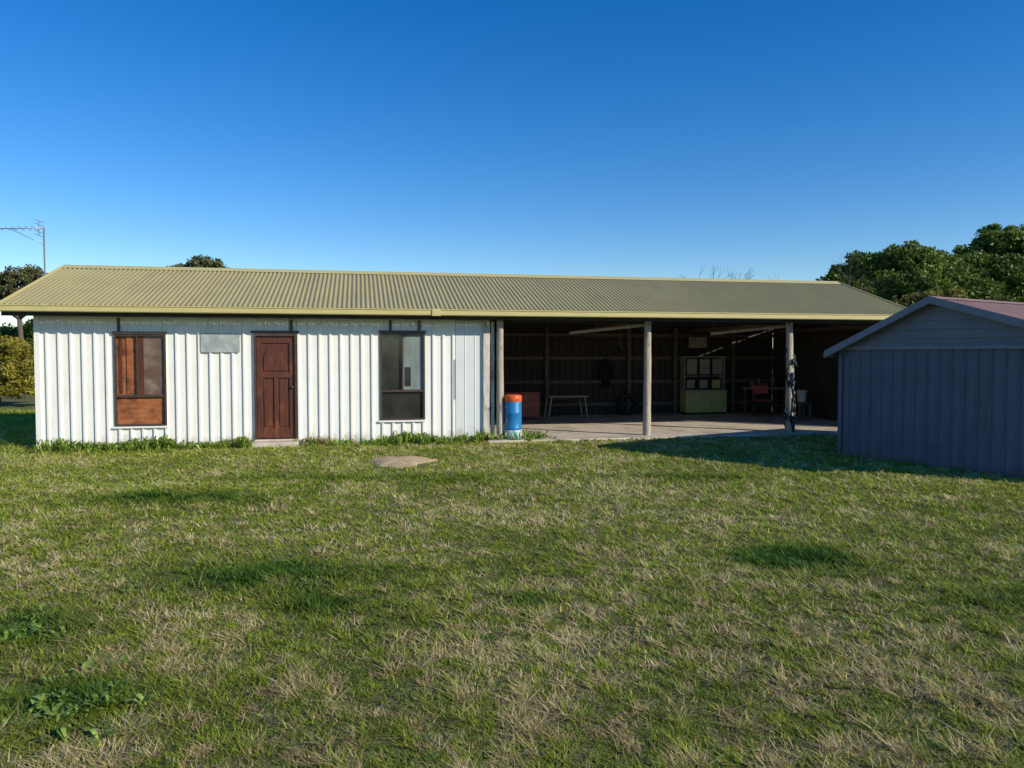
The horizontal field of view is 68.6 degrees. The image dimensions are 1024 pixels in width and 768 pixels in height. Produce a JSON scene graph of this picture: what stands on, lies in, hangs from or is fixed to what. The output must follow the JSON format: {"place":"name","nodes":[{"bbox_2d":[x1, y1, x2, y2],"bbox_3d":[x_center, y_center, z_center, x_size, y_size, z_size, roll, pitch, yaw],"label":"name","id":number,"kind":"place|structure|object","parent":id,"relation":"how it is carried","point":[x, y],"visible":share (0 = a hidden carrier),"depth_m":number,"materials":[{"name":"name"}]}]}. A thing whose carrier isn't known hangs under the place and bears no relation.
{"place":"outdoors","nodes":[
{"label":"outdoors","id":0,"kind":"place"},
{"bbox_2d":[253,333,257,439],"bbox_3d":[-4.909,0.051,14.379,0.040,2.030,0.125,0,2,-11],"label":"door jamb","id":1,"kind":"object","parent":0,"point":[255,385],"depth_m":14.33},
{"bbox_2d":[256,333,293,335],"bbox_3d":[-4.541,-0.942,14.414,0.710,0.050,0.125,0,2,-11],"label":"door head","id":2,"kind":"object","parent":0,"point":[260,334],"depth_m":14.34},
{"bbox_2d":[294,334,297,438],"bbox_3d":[-4.173,0.045,14.527,0.040,2.030,0.125,0,2,-11],"label":"door jamb","id":3,"kind":"object","parent":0,"point":[296,407],"depth_m":14.47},
{"bbox_2d":[0,361,1023,767],"bbox_3d":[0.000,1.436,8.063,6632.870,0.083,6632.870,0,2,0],"label":"ground","id":4,"kind":"structure","parent":0,"point":[10,403],"depth_m":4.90,"materials":[{"name":"plant"}]},
{"bbox_2d":[0,319,33,366],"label":"dark bush","id":5,"kind":"object","parent":4,"relation":"on","point":[28,332],"visible":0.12,"depth_m":31.33,"materials":[{"name":"green plant"}]},
{"bbox_2d":[0,333,34,405],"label":"yellow bush","id":6,"kind":"object","parent":4,"relation":"on","point":[17,377],"visible":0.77,"depth_m":25.05,"materials":[{"name":"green plant"}]},
{"bbox_2d":[0,218,45,274],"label":"tv antenna","id":7,"kind":"object","parent":4,"relation":"on","point":[43,228],"visible":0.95,"depth_m":18.47,"materials":[{"name":"metal"}]},
{"bbox_2d":[0,263,47,398],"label":"gum tree","id":8,"kind":"object","parent":4,"relation":"on","point":[10,283],"visible":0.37,"depth_m":29.00,"materials":[{"name":"green plant"}]},
{"bbox_2d":[0,588,96,642],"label":"broadleaf weed","id":9,"kind":"object","parent":4,"relation":"on","point":[34,628],"visible":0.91,"depth_m":4.78,"materials":[{"name":"green plant"}]},
{"bbox_2d":[0,654,154,745],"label":"broadleaf weed","id":10,"kind":"object","parent":4,"relation":"on","point":[40,699],"visible":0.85,"depth_m":3.71,"materials":[{"name":"green plant"}]},
{"bbox_2d":[40,316,115,449],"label":"front cladding","id":11,"kind":"structure","parent":4,"relation":"on","point":[77,376],"depth_m":13.73,"materials":[{"name":"metal"}]},
{"bbox_2d":[113,334,117,426],"bbox_3d":[-7.322,-0.065,13.887,0.035,1.700,0.100,0,2,-11],"label":"frame jamb","id":12,"kind":"object","parent":11,"relation":"attached to","point":[115,379],"visible":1,"depth_m":13.85,"materials":[{"name":"wood"}]},
{"bbox_2d":[115,334,163,336],"bbox_3d":[-6.899,-0.900,13.940,0.830,0.035,0.100,0,2,-11],"label":"frame head","id":13,"kind":"object","parent":12,"relation":"attached to","point":[138,335],"visible":1,"depth_m":13.88},
{"bbox_2d":[113,317,165,334],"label":"wall panel","id":14,"kind":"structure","parent":13,"relation":"on","point":[142,324],"depth_m":13.91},
{"bbox_2d":[112,331,166,333],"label":"lintel","id":15,"kind":"structure","parent":13,"relation":"on","point":[119,332],"depth_m":13.86,"materials":[{"name":"brown metal"}]},
{"bbox_2d":[117,394,164,396],"bbox_3d":[-6.898,0.221,13.982,0.830,0.044,0.085,0,2,-11],"label":"transom","id":16,"kind":"object","parent":12,"relation":"attached to","point":[162,395],"visible":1,"depth_m":13.94,"materials":[{"name":"brown metal"}]},
{"bbox_2d":[118,338,122,392],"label":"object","id":17,"kind":"object","parent":16,"relation":"on","point":[120,366],"visible":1,"depth_m":13.89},
{"bbox_2d":[116,336,136,394],"bbox_3d":[-7.139,-0.341,13.927,0.345,1.083,0.006,0,2,-11],"label":"pane","id":18,"kind":"object","parent":16,"relation":"on","point":[124,356],"visible":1,"depth_m":13.92,"materials":[{"name":"orange wood"}]},
{"bbox_2d":[126,337,132,392],"bbox_3d":[-7.085,-0.352,13.923,0.100,1.050,0.018,0,2,-11],"label":"curtain","id":19,"kind":"object","parent":16,"relation":"on","point":[129,344],"visible":1,"depth_m":13.92,"materials":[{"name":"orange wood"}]},
{"bbox_2d":[136,336,138,394],"bbox_3d":[-6.950,-0.341,13.947,0.032,1.083,0.070,0,2,-11],"label":"mullion","id":20,"kind":"object","parent":16,"relation":"on","point":[137,368],"visible":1,"depth_m":13.91,"materials":[{"name":"wood"}]},
{"bbox_2d":[138,337,143,394],"bbox_3d":[-6.897,-0.340,13.956,0.100,1.077,0.008,0,2,-11],"label":"board","id":21,"kind":"object","parent":16,"relation":"on","point":[141,363],"visible":1,"depth_m":13.96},
{"bbox_2d":[138,336,164,394],"bbox_3d":[-6.714,-0.343,14.001,0.453,1.083,0.006,0,2,-11],"label":"pane","id":22,"kind":"object","parent":16,"relation":"on","point":[154,381],"visible":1,"depth_m":14.01,"materials":[{"name":"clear glass"}]},
{"bbox_2d":[116,426,167,444],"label":"wall panel","id":23,"kind":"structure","parent":4,"relation":"on","point":[124,434],"depth_m":13.97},
{"bbox_2d":[113,426,168,428],"bbox_3d":[-6.886,0.802,13.945,0.960,0.032,0.025,0,2,-11],"label":"sill flashing","id":24,"kind":"object","parent":23,"relation":"attached to","point":[142,427],"visible":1,"depth_m":13.94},
{"bbox_2d":[117,424,164,426],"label":"frame sill","id":25,"kind":"structure","parent":23,"relation":"on","point":[120,425],"depth_m":13.94,"materials":[{"name":"brown metal"}]},
{"bbox_2d":[118,397,164,423],"bbox_3d":[-6.901,0.494,14.006,0.830,0.503,0.006,0,2,-11],"label":"pane bottom","id":26,"kind":"object","parent":25,"relation":"on","point":[141,410],"visible":1,"depth_m":14.00,"materials":[{"name":"orange wood"}]},
{"bbox_2d":[166,254,228,267],"bbox_3d":[-12.417,-2.250,29.923,3.018,5.860,2.039,0,2,0],"label":"gum tree","id":27,"kind":"object","parent":4,"relation":"on","point":[201,261],"visible":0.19,"depth_m":29.52,"materials":[{"name":"green plant"}]},
{"bbox_2d":[165,317,254,444],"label":"front cladding","id":28,"kind":"structure","parent":4,"relation":"on","point":[210,396],"depth_m":14.18,"materials":[{"name":"metal"}]},
{"bbox_2d":[164,335,166,425],"bbox_3d":[-6.475,-0.072,14.059,0.035,1.700,0.100,0,2,-11],"label":"frame jamb","id":29,"kind":"object","parent":28,"relation":"attached to","point":[165,378],"visible":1,"depth_m":14.01,"materials":[{"name":"wood"}]},
{"bbox_2d":[200,334,239,351],"bbox_3d":[-5.505,-0.767,14.169,0.700,0.340,0.016,0,2,-11],"label":"vent panel","id":30,"kind":"object","parent":28,"relation":"attached to","point":[219,342],"visible":1,"depth_m":14.16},
{"bbox_2d":[251,441,298,447],"bbox_3d":[-4.499,1.170,14.289,0.850,0.140,0.310,0,2,-11],"label":"door step","id":31,"kind":"object","parent":4,"relation":"on","point":[272,443],"depth_m":14.18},
{"bbox_2d":[255,438,295,440],"bbox_3d":[-4.537,1.077,14.476,0.790,0.029,0.100,0,2,-11],"label":"threshold","id":32,"kind":"object","parent":31,"relation":"on","point":[293,439],"visible":0.93,"depth_m":14.43,"materials":[{"name":"concrete"}]},
{"bbox_2d":[256,336,262,437],"bbox_3d":[-4.833,0.068,14.383,0.100,1.955,0.026,0,2,-11],"label":"stile","id":33,"kind":"object","parent":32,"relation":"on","point":[259,388],"visible":1,"depth_m":14.37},
{"bbox_2d":[289,337,294,437],"bbox_3d":[-4.245,0.063,14.502,0.100,1.955,0.026,0,2,-11],"label":"stile","id":34,"kind":"object","parent":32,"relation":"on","point":[292,381],"visible":1,"depth_m":14.49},
{"bbox_2d":[262,336,295,437],"bbox_3d":[-4.545,0.064,14.473,0.700,1.955,0.035,0,2,-11],"label":"door leaf","id":35,"kind":"object","parent":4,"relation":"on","point":[267,346],"visible":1,"depth_m":14.46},
{"bbox_2d":[264,380,272,425],"bbox_3d":[-4.680,0.369,14.432,0.155,0.890,0.014,0,2,-11],"label":"raised panel","id":36,"kind":"object","parent":35,"relation":"attached to","point":[268,401],"visible":1,"depth_m":14.43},
{"bbox_2d":[253,318,296,333],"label":"wall panel","id":37,"kind":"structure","parent":35,"relation":"on","point":[271,324],"depth_m":14.38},
{"bbox_2d":[251,331,298,333],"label":"lintel","id":38,"kind":"structure","parent":35,"relation":"on","point":[294,332],"depth_m":14.35,"materials":[{"name":"brown metal"}]},
{"bbox_2d":[262,337,288,342],"bbox_3d":[-4.539,-0.848,14.407,0.498,0.123,0.026,0,2,-11],"label":"rail","id":39,"kind":"object","parent":35,"relation":"attached to","point":[275,339],"visible":1,"depth_m":14.39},
{"bbox_2d":[262,373,288,377],"bbox_3d":[-4.539,-0.167,14.434,0.498,0.100,0.026,0,2,-11],"label":"rail","id":40,"kind":"object","parent":35,"relation":"attached to","point":[275,375],"visible":1,"depth_m":14.42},
{"bbox_2d":[274,378,277,427],"bbox_3d":[-4.539,0.368,14.455,0.070,0.968,0.026,0,2,-11],"label":"muntin","id":41,"kind":"object","parent":40,"relation":"hanging from","point":[276,401],"visible":1,"depth_m":14.44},
{"bbox_2d":[264,347,287,370],"bbox_3d":[-4.539,-0.487,14.424,0.440,0.460,0.020,0,2,-11],"label":"arched panel","id":42,"kind":"object","parent":35,"relation":"attached to","point":[275,359],"visible":1,"depth_m":14.41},
{"bbox_2d":[263,428,289,437],"bbox_3d":[-4.539,0.946,14.478,0.498,0.188,0.026,0,2,-11],"label":"rail","id":43,"kind":"object","parent":35,"relation":"attached to","point":[276,432],"visible":1,"depth_m":14.46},
{"bbox_2d":[279,380,287,425],"bbox_3d":[-4.400,0.366,14.489,0.155,0.890,0.014,0,2,-11],"label":"raised panel","id":44,"kind":"object","parent":35,"relation":"attached to","point":[283,402],"visible":1,"depth_m":14.48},
{"bbox_2d":[297,318,380,444],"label":"front cladding","id":45,"kind":"structure","parent":4,"relation":"on","point":[338,378],"depth_m":14.66,"materials":[{"name":"metal"}]},
{"bbox_2d":[380,333,381,419],"bbox_3d":[-2.589,-0.143,14.844,0.035,1.720,0.100,0,2,-11],"label":"frame jamb","id":46,"kind":"object","parent":45,"relation":"attached to","point":[380,376],"visible":1,"depth_m":14.79,"materials":[{"name":"brown metal"}]},
{"bbox_2d":[229,433,498,447],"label":"dry weeds","id":47,"kind":"object","parent":4,"relation":"on","point":[320,443],"visible":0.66,"depth_m":14.45,"materials":[{"name":"green plant"}]},
{"bbox_2d":[380,420,424,439],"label":"wall panel","id":48,"kind":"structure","parent":4,"relation":"on","point":[388,428],"depth_m":14.93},
{"bbox_2d":[379,420,426,421],"bbox_3d":[-2.162,0.735,14.900,0.940,0.032,0.025,0,2,-11],"label":"sill flashing","id":49,"kind":"object","parent":48,"relation":"attached to","point":[403,421],"visible":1,"depth_m":14.89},
{"bbox_2d":[382,418,423,419],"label":"frame sill","id":50,"kind":"structure","parent":48,"relation":"on","point":[402,418],"depth_m":14.90,"materials":[{"name":"brown metal"}]},
{"bbox_2d":[382,392,422,417],"bbox_3d":[-2.177,0.416,14.960,0.810,0.523,0.006,0,2,-11],"label":"pane bottom","id":51,"kind":"object","parent":50,"relation":"on","point":[402,404],"visible":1,"depth_m":14.96,"materials":[{"name":"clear glass"}]},
{"bbox_2d":[372,455,437,467],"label":"bare soil","id":52,"kind":"structure","parent":4,"relation":"on","point":[396,462],"depth_m":12.06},
{"bbox_2d":[30,429,835,453],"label":"wall weeds","id":53,"kind":"object","parent":4,"relation":"on","point":[164,442],"depth_m":14.07,"materials":[{"name":"green plant"}]},
{"bbox_2d":[425,319,455,438],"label":"front cladding","id":54,"kind":"structure","parent":4,"relation":"on","point":[440,376],"depth_m":15.05,"materials":[{"name":"metal"}]},
{"bbox_2d":[423,333,424,419],"bbox_3d":[-1.760,-0.149,15.011,0.035,1.720,0.100,0,2,-11],"label":"frame jamb","id":55,"kind":"object","parent":54,"relation":"attached to","point":[424,376],"visible":1,"depth_m":14.96,"materials":[{"name":"brown metal"}]},
{"bbox_2d":[382,389,422,391],"bbox_3d":[-2.174,0.134,14.936,0.810,0.044,0.085,0,2,-11],"label":"transom","id":56,"kind":"object","parent":55,"relation":"attached to","point":[418,390],"visible":1,"depth_m":14.90,"materials":[{"name":"brown metal"}]},
{"bbox_2d":[382,335,401,389],"bbox_3d":[-2.383,-0.428,14.887,0.389,1.083,0.006,0,2,-11],"label":"pane","id":57,"kind":"object","parent":56,"relation":"on","point":[391,362],"visible":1,"depth_m":14.88,"materials":[{"name":"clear glass"}]},
{"bbox_2d":[402,335,403,389],"bbox_3d":[-2.174,-0.429,14.911,0.032,1.083,0.070,0,2,-11],"label":"mullion","id":58,"kind":"object","parent":56,"relation":"on","point":[402,367],"visible":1,"depth_m":14.88,"materials":[{"name":"brown metal"}]},
{"bbox_2d":[382,333,422,334],"bbox_3d":[-2.175,-0.988,14.894,0.810,0.035,0.100,0,2,-11],"label":"frame head","id":59,"kind":"object","parent":55,"relation":"attached to","point":[402,333],"visible":1,"depth_m":14.85},
{"bbox_2d":[380,319,424,330],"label":"wall panel","id":60,"kind":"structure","parent":59,"relation":"on","point":[405,324],"depth_m":14.86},
{"bbox_2d":[379,330,425,332],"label":"lintel","id":61,"kind":"structure","parent":59,"relation":"on","point":[389,331],"depth_m":14.81,"materials":[{"name":"brown metal"}]},
{"bbox_2d":[403,335,422,389],"bbox_3d":[-1.968,-0.431,14.959,0.389,1.083,0.006,0,2,-11],"label":"pane","id":62,"kind":"object","parent":55,"relation":"attached to","point":[413,352],"visible":1,"depth_m":14.96,"materials":[{"name":"glass"}]},
{"bbox_2d":[405,367,410,385],"bbox_3d":[-2.075,-0.147,14.942,0.120,0.380,0.005,0,2,-11],"label":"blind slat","id":63,"kind":"object","parent":62,"relation":"attached to","point":[407,376],"visible":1,"depth_m":14.94,"materials":[{"name":"grey glass"}]},
{"bbox_2d":[772,313,864,420],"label":"wall","id":64,"kind":"structure","parent":4,"relation":"on","point":[816,374],"depth_m":20.30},
{"bbox_2d":[769,252,889,299],"bbox_3d":[12.067,-2.301,29.405,5.889,5.789,3.154,0,2,0],"label":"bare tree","id":65,"kind":"object","parent":4,"relation":"on","point":[859,279],"visible":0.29,"depth_m":29.76,"materials":[{"name":"green plant"}]},
{"bbox_2d":[815,240,1023,302],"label":"coastal tree","id":66,"kind":"object","parent":4,"relation":"on","point":[910,267],"visible":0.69,"depth_m":32.06,"materials":[{"name":"green plant"}]},
{"bbox_2d":[824,296,1023,478],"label":"garden shed","id":67,"kind":"structure","parent":4,"relation":"on","point":[932,381],"depth_m":11.58,"materials":[{"name":"blue metal"}]},
{"bbox_2d":[889,288,967,314],"bbox_3d":[16.889,-1.580,30.051,5.229,4.534,2.671,0,2,0],"label":"olive bush","id":68,"kind":"object","parent":4,"relation":"on","point":[907,300],"visible":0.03,"depth_m":29.78,"materials":[{"name":"green plant"}]},
{"bbox_2d":[941,223,1023,301],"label":"coastal tree","id":69,"kind":"object","parent":4,"relation":"on","point":[990,245],"visible":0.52,"depth_m":33.62,"materials":[{"name":"green plant"}]},
{"label":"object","id":70,"kind":"object","parent":4,"relation":"on","visible":0},
{"bbox_2d":[33,316,42,445],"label":"corner trim","id":71,"kind":"structure","parent":70,"relation":"attached to","point":[37,365],"depth_m":13.58,"materials":[{"name":"metal"}]},
{"bbox_2d":[0,0,1023,326],"label":"sky","id":72,"kind":"structure","parent":0,"point":[620,138],"materials":[{"name":"blue"}]},
{"bbox_2d":[487,412,837,442],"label":"concrete floor","id":73,"kind":"structure","parent":0,"point":[606,427],"depth_m":17.80,"materials":[{"name":"concrete"}]},
{"bbox_2d":[483,320,489,435],"bbox_3d":[-0.525,-0.099,15.248,0.140,2.500,0.150,0,2,-11],"label":"corner post","id":74,"kind":"object","parent":73,"relation":"on","point":[486,375],"visible":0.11,"depth_m":15.17,"materials":[{"name":"metal"}]},
{"bbox_2d":[456,320,482,437],"bbox_3d":[-0.859,-0.075,15.160,0.550,2.420,0.009,0,2,-12],"label":"end sheet","id":75,"kind":"object","parent":74,"relation":"attached to","point":[469,377],"visible":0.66,"depth_m":15.16,"materials":[{"name":"metal"}]},
{"bbox_2d":[491,321,493,434],"bbox_3d":[-0.396,-0.059,15.255,0.065,2.420,0.070,0,2,-11],"label":"corner strip","id":76,"kind":"object","parent":73,"relation":"on","point":[492,375],"visible":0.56,"depth_m":15.22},
{"bbox_2d":[496,320,503,438],"bbox_3d":[-0.238,-0.070,15.158,0.156,2.450,0.154,0,2,-11],"label":"post","id":77,"kind":"object","parent":73,"relation":"on","point":[500,400],"visible":0.9,"depth_m":15.10,"materials":[{"name":"wood"}]},
{"bbox_2d":[504,394,521,439],"bbox_3d":[0.019,0.683,15.211,0.364,0.940,0.364,0,2,-11],"label":"plastic drum","id":78,"kind":"object","parent":73,"relation":"on","point":[512,414],"visible":0.85,"depth_m":15.06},
{"bbox_2d":[504,391,540,419],"bbox_3d":[0.214,0.570,19.616,0.990,0.730,0.500,0,2,-11],"label":"chest of drawers","id":79,"kind":"object","parent":73,"relation":"on","point":[530,403],"visible":0.56,"depth_m":19.44,"materials":[{"name":"red wood"}]},
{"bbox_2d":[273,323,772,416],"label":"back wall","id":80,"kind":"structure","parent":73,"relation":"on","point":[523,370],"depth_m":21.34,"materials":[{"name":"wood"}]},
{"bbox_2d":[142,305,736,312],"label":"roof back","id":81,"kind":"structure","parent":80,"relation":"on","point":[390,308],"depth_m":19.16,"materials":[{"name":"beige metal"}]},
{"bbox_2d":[61,265,840,283],"bbox_3d":[-0.515,-2.572,17.823,18.440,0.090,0.400,0,2,-11],"label":"ridge cap","id":82,"kind":"object","parent":81,"relation":"on","point":[412,273],"visible":0.75,"depth_m":17.45,"materials":[{"name":"metal"}]},
{"bbox_2d":[0,268,903,314],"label":"roof front","id":83,"kind":"structure","parent":81,"relation":"attached to","point":[90,286],"depth_m":15.92,"materials":[{"name":"green metal"}]},
{"bbox_2d":[0,265,62,303],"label":"barge board","id":84,"kind":"object","parent":83,"relation":"attached to","point":[12,294],"visible":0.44,"depth_m":14.29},
{"bbox_2d":[0,304,431,315],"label":"gutter","id":85,"kind":"object","parent":83,"relation":"attached to","point":[189,309],"visible":1,"depth_m":13.66,"materials":[{"name":"metal"}]},
{"bbox_2d":[1,311,881,323],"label":"fascia","id":86,"kind":"structure","parent":83,"relation":"attached to","point":[6,313],"depth_m":14.53,"materials":[{"name":"metal"}]},
{"bbox_2d":[441,309,890,319],"bbox_3d":[3.827,-1.426,15.596,10.790,0.125,0.135,0,2,-11],"label":"gutter","id":87,"kind":"object","parent":83,"relation":"attached to","point":[595,314],"visible":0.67,"depth_m":15.37,"materials":[{"name":"metal"}]},
{"bbox_2d":[839,282,905,308],"bbox_3d":[8.819,-2.048,18.183,0.020,1.165,3.040,0,2,-11],"label":"barge board","id":88,"kind":"object","parent":83,"relation":"attached to","point":[898,305],"visible":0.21,"depth_m":18.25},
{"bbox_2d":[490,356,773,359],"bbox_3d":[3.126,-0.737,21.308,9.450,0.090,0.057,0,2,-11],"label":"girt","id":89,"kind":"object","parent":80,"relation":"attached to","point":[605,357],"visible":0.64,"depth_m":21.16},
{"bbox_2d":[599,359,612,387],"bbox_3d":[2.636,-0.289,21.102,0.400,0.820,0.124,0,2,-11],"label":"hanging jacket","id":90,"kind":"object","parent":89,"relation":"hanging from","point":[606,371],"visible":1,"depth_m":21.08,"materials":[{"name":"black fabric"}]},
{"bbox_2d":[688,336,706,347],"bbox_3d":[5.352,-1.200,21.634,0.590,0.340,0.031,0,2,-11],"label":"wall sign","id":91,"kind":"object","parent":80,"relation":"attached to","point":[697,341],"visible":1,"depth_m":21.62,"materials":[{"name":"beige paint"}]},
{"bbox_2d":[544,327,548,415],"bbox_3d":[0.957,-0.318,20.824,0.100,2.500,0.100,0,2,-11],"label":"back post","id":92,"kind":"object","parent":73,"relation":"on","point":[546,362],"visible":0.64,"depth_m":20.78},
{"bbox_2d":[490,379,769,383],"bbox_3d":[3.126,-0.068,21.335,9.450,0.090,0.057,0,2,-11],"label":"girt","id":93,"kind":"object","parent":92,"relation":"attached to","point":[600,381],"visible":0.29,"depth_m":21.13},
{"bbox_2d":[490,400,773,406],"bbox_3d":[3.126,0.562,21.359,9.450,0.090,0.057,0,2,-11],"label":"girt","id":94,"kind":"object","parent":92,"relation":"attached to","point":[623,403],"visible":0.43,"depth_m":21.27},
{"bbox_2d":[490,333,774,336],"bbox_3d":[3.126,-1.387,21.283,9.450,0.090,0.057,0,2,-11],"label":"girt","id":95,"kind":"object","parent":92,"relation":"attached to","point":[625,335],"visible":0.64,"depth_m":21.25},
{"bbox_2d":[578,324,635,330],"bbox_3d":[2.390,-1.397,18.489,0.045,0.100,5.200,0,2,-11],"label":"truss chord","id":96,"kind":"object","parent":95,"relation":"on","point":[607,326],"visible":0.29,"depth_m":18.69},
{"bbox_2d":[689,325,779,332],"bbox_3d":[5.654,-1.423,19.149,0.045,0.100,5.200,0,2,-11],"label":"truss chord","id":97,"kind":"object","parent":95,"relation":"on","point":[723,328],"visible":0.57,"depth_m":19.43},
{"bbox_2d":[543,395,587,420],"bbox_3d":[1.412,0.616,19.748,1.080,0.632,0.600,0,2,-11],"label":"table","id":98,"kind":"object","parent":73,"relation":"on","point":[569,397],"visible":1,"depth_m":19.55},
{"bbox_2d":[616,393,638,414],"bbox_3d":[3.251,0.571,21.120,0.620,0.625,0.284,0,2,-11],"label":"tyre","id":99,"kind":"object","parent":73,"relation":"on","point":[621,409],"visible":1,"depth_m":21.04,"materials":[{"name":"rubber"}]},
{"bbox_2d":[626,328,630,410],"bbox_3d":[3.309,-0.337,21.300,0.100,2.500,0.100,0,2,-11],"label":"back post","id":100,"kind":"object","parent":73,"relation":"on","point":[628,379],"visible":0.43,"depth_m":21.25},
{"bbox_2d":[643,322,650,434],"bbox_3d":[2.860,-0.098,15.865,0.174,2.450,0.167,0,2,-11],"label":"post","id":101,"kind":"object","parent":73,"relation":"on","point":[647,387],"visible":0.93,"depth_m":15.81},
{"bbox_2d":[672,328,677,413],"bbox_3d":[4.681,-0.347,21.578,0.100,2.500,0.100,0,2,-11],"label":"back post","id":102,"kind":"object","parent":73,"relation":"on","point":[674,383],"visible":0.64,"depth_m":21.54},
{"bbox_2d":[679,356,727,414],"bbox_3d":[5.488,0.035,21.514,1.290,1.650,0.455,0,2,-11],"label":"kitchen dresser","id":103,"kind":"object","parent":73,"relation":"on","point":[702,390],"visible":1,"depth_m":21.42,"materials":[{"name":"paint"}]},
{"bbox_2d":[730,333,735,412],"bbox_3d":[6.446,-0.361,21.935,0.100,2.500,0.100,0,2,-11],"label":"back post","id":104,"kind":"object","parent":73,"relation":"on","point":[732,381],"visible":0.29,"depth_m":21.90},
{"bbox_2d":[753,385,770,416],"bbox_3d":[6.909,0.465,20.780,0.420,0.850,0.420,0,2,9],"label":"chair","id":105,"kind":"object","parent":73,"relation":"on","point":[760,389],"visible":1,"depth_m":20.93,"materials":[{"name":"red plastic"}]},
{"bbox_2d":[742,378,785,414],"bbox_3d":[7.218,0.349,21.425,1.100,1.031,0.600,0,2,-11],"label":"workbench","id":106,"kind":"object","parent":73,"relation":"on","point":[771,387],"visible":0.84,"depth_m":21.40,"materials":[{"name":"metal"}]},
{"bbox_2d":[785,323,793,431],"bbox_3d":[6.113,-0.124,16.524,0.212,2.450,0.171,0,2,-11],"label":"post","id":107,"kind":"object","parent":73,"relation":"on","point":[789,348],"visible":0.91,"depth_m":16.45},
{"bbox_2d":[783,348,797,431],"bbox_3d":[6.123,0.166,16.535,0.299,1.908,0.286,1,2,16],"label":"torn wrapping","id":108,"kind":"object","parent":107,"relation":"attached to","point":[793,407],"visible":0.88,"depth_m":16.45,"materials":[{"name":"black plastic"}]},
{"bbox_2d":[795,390,811,420],"bbox_3d":[7.546,0.550,19.559,0.360,0.775,0.360,0,2,-11],"label":"chair","id":109,"kind":"object","parent":73,"relation":"on","point":[801,396],"visible":0.97,"depth_m":19.45,"materials":[{"name":"white plastic"}]},
{"bbox_2d":[677,265,753,278],"bbox_3d":[9.138,-2.097,29.343,3.479,5.387,4.406,-1,2,-23],"label":"bare tree","id":110,"kind":"object","parent":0,"point":[727,274],"visible":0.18,"depth_m":29.43,"materials":[{"name":"brown plant"}]},
{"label":"post","id":111,"kind":"object","parent":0,"visible":0},
{"bbox_2d":[490,320,873,325],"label":"bay beam","id":112,"kind":"structure","parent":111,"relation":"on","point":[642,322],"depth_m":16.06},
{"bbox_2d":[569,324,643,333],"bbox_3d":[2.065,-1.189,16.246,1.670,0.220,0.050,1,2,16],"label":"knee brace","id":113,"kind":"object","parent":112,"relation":"attached to","point":[607,329],"visible":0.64,"depth_m":16.23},
{"bbox_2d":[710,325,785,334],"bbox_3d":[5.329,-1.215,16.906,1.670,0.220,0.050,1,2,16],"label":"knee brace","id":114,"kind":"object","parent":112,"relation":"attached to","point":[747,330],"visible":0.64,"depth_m":16.88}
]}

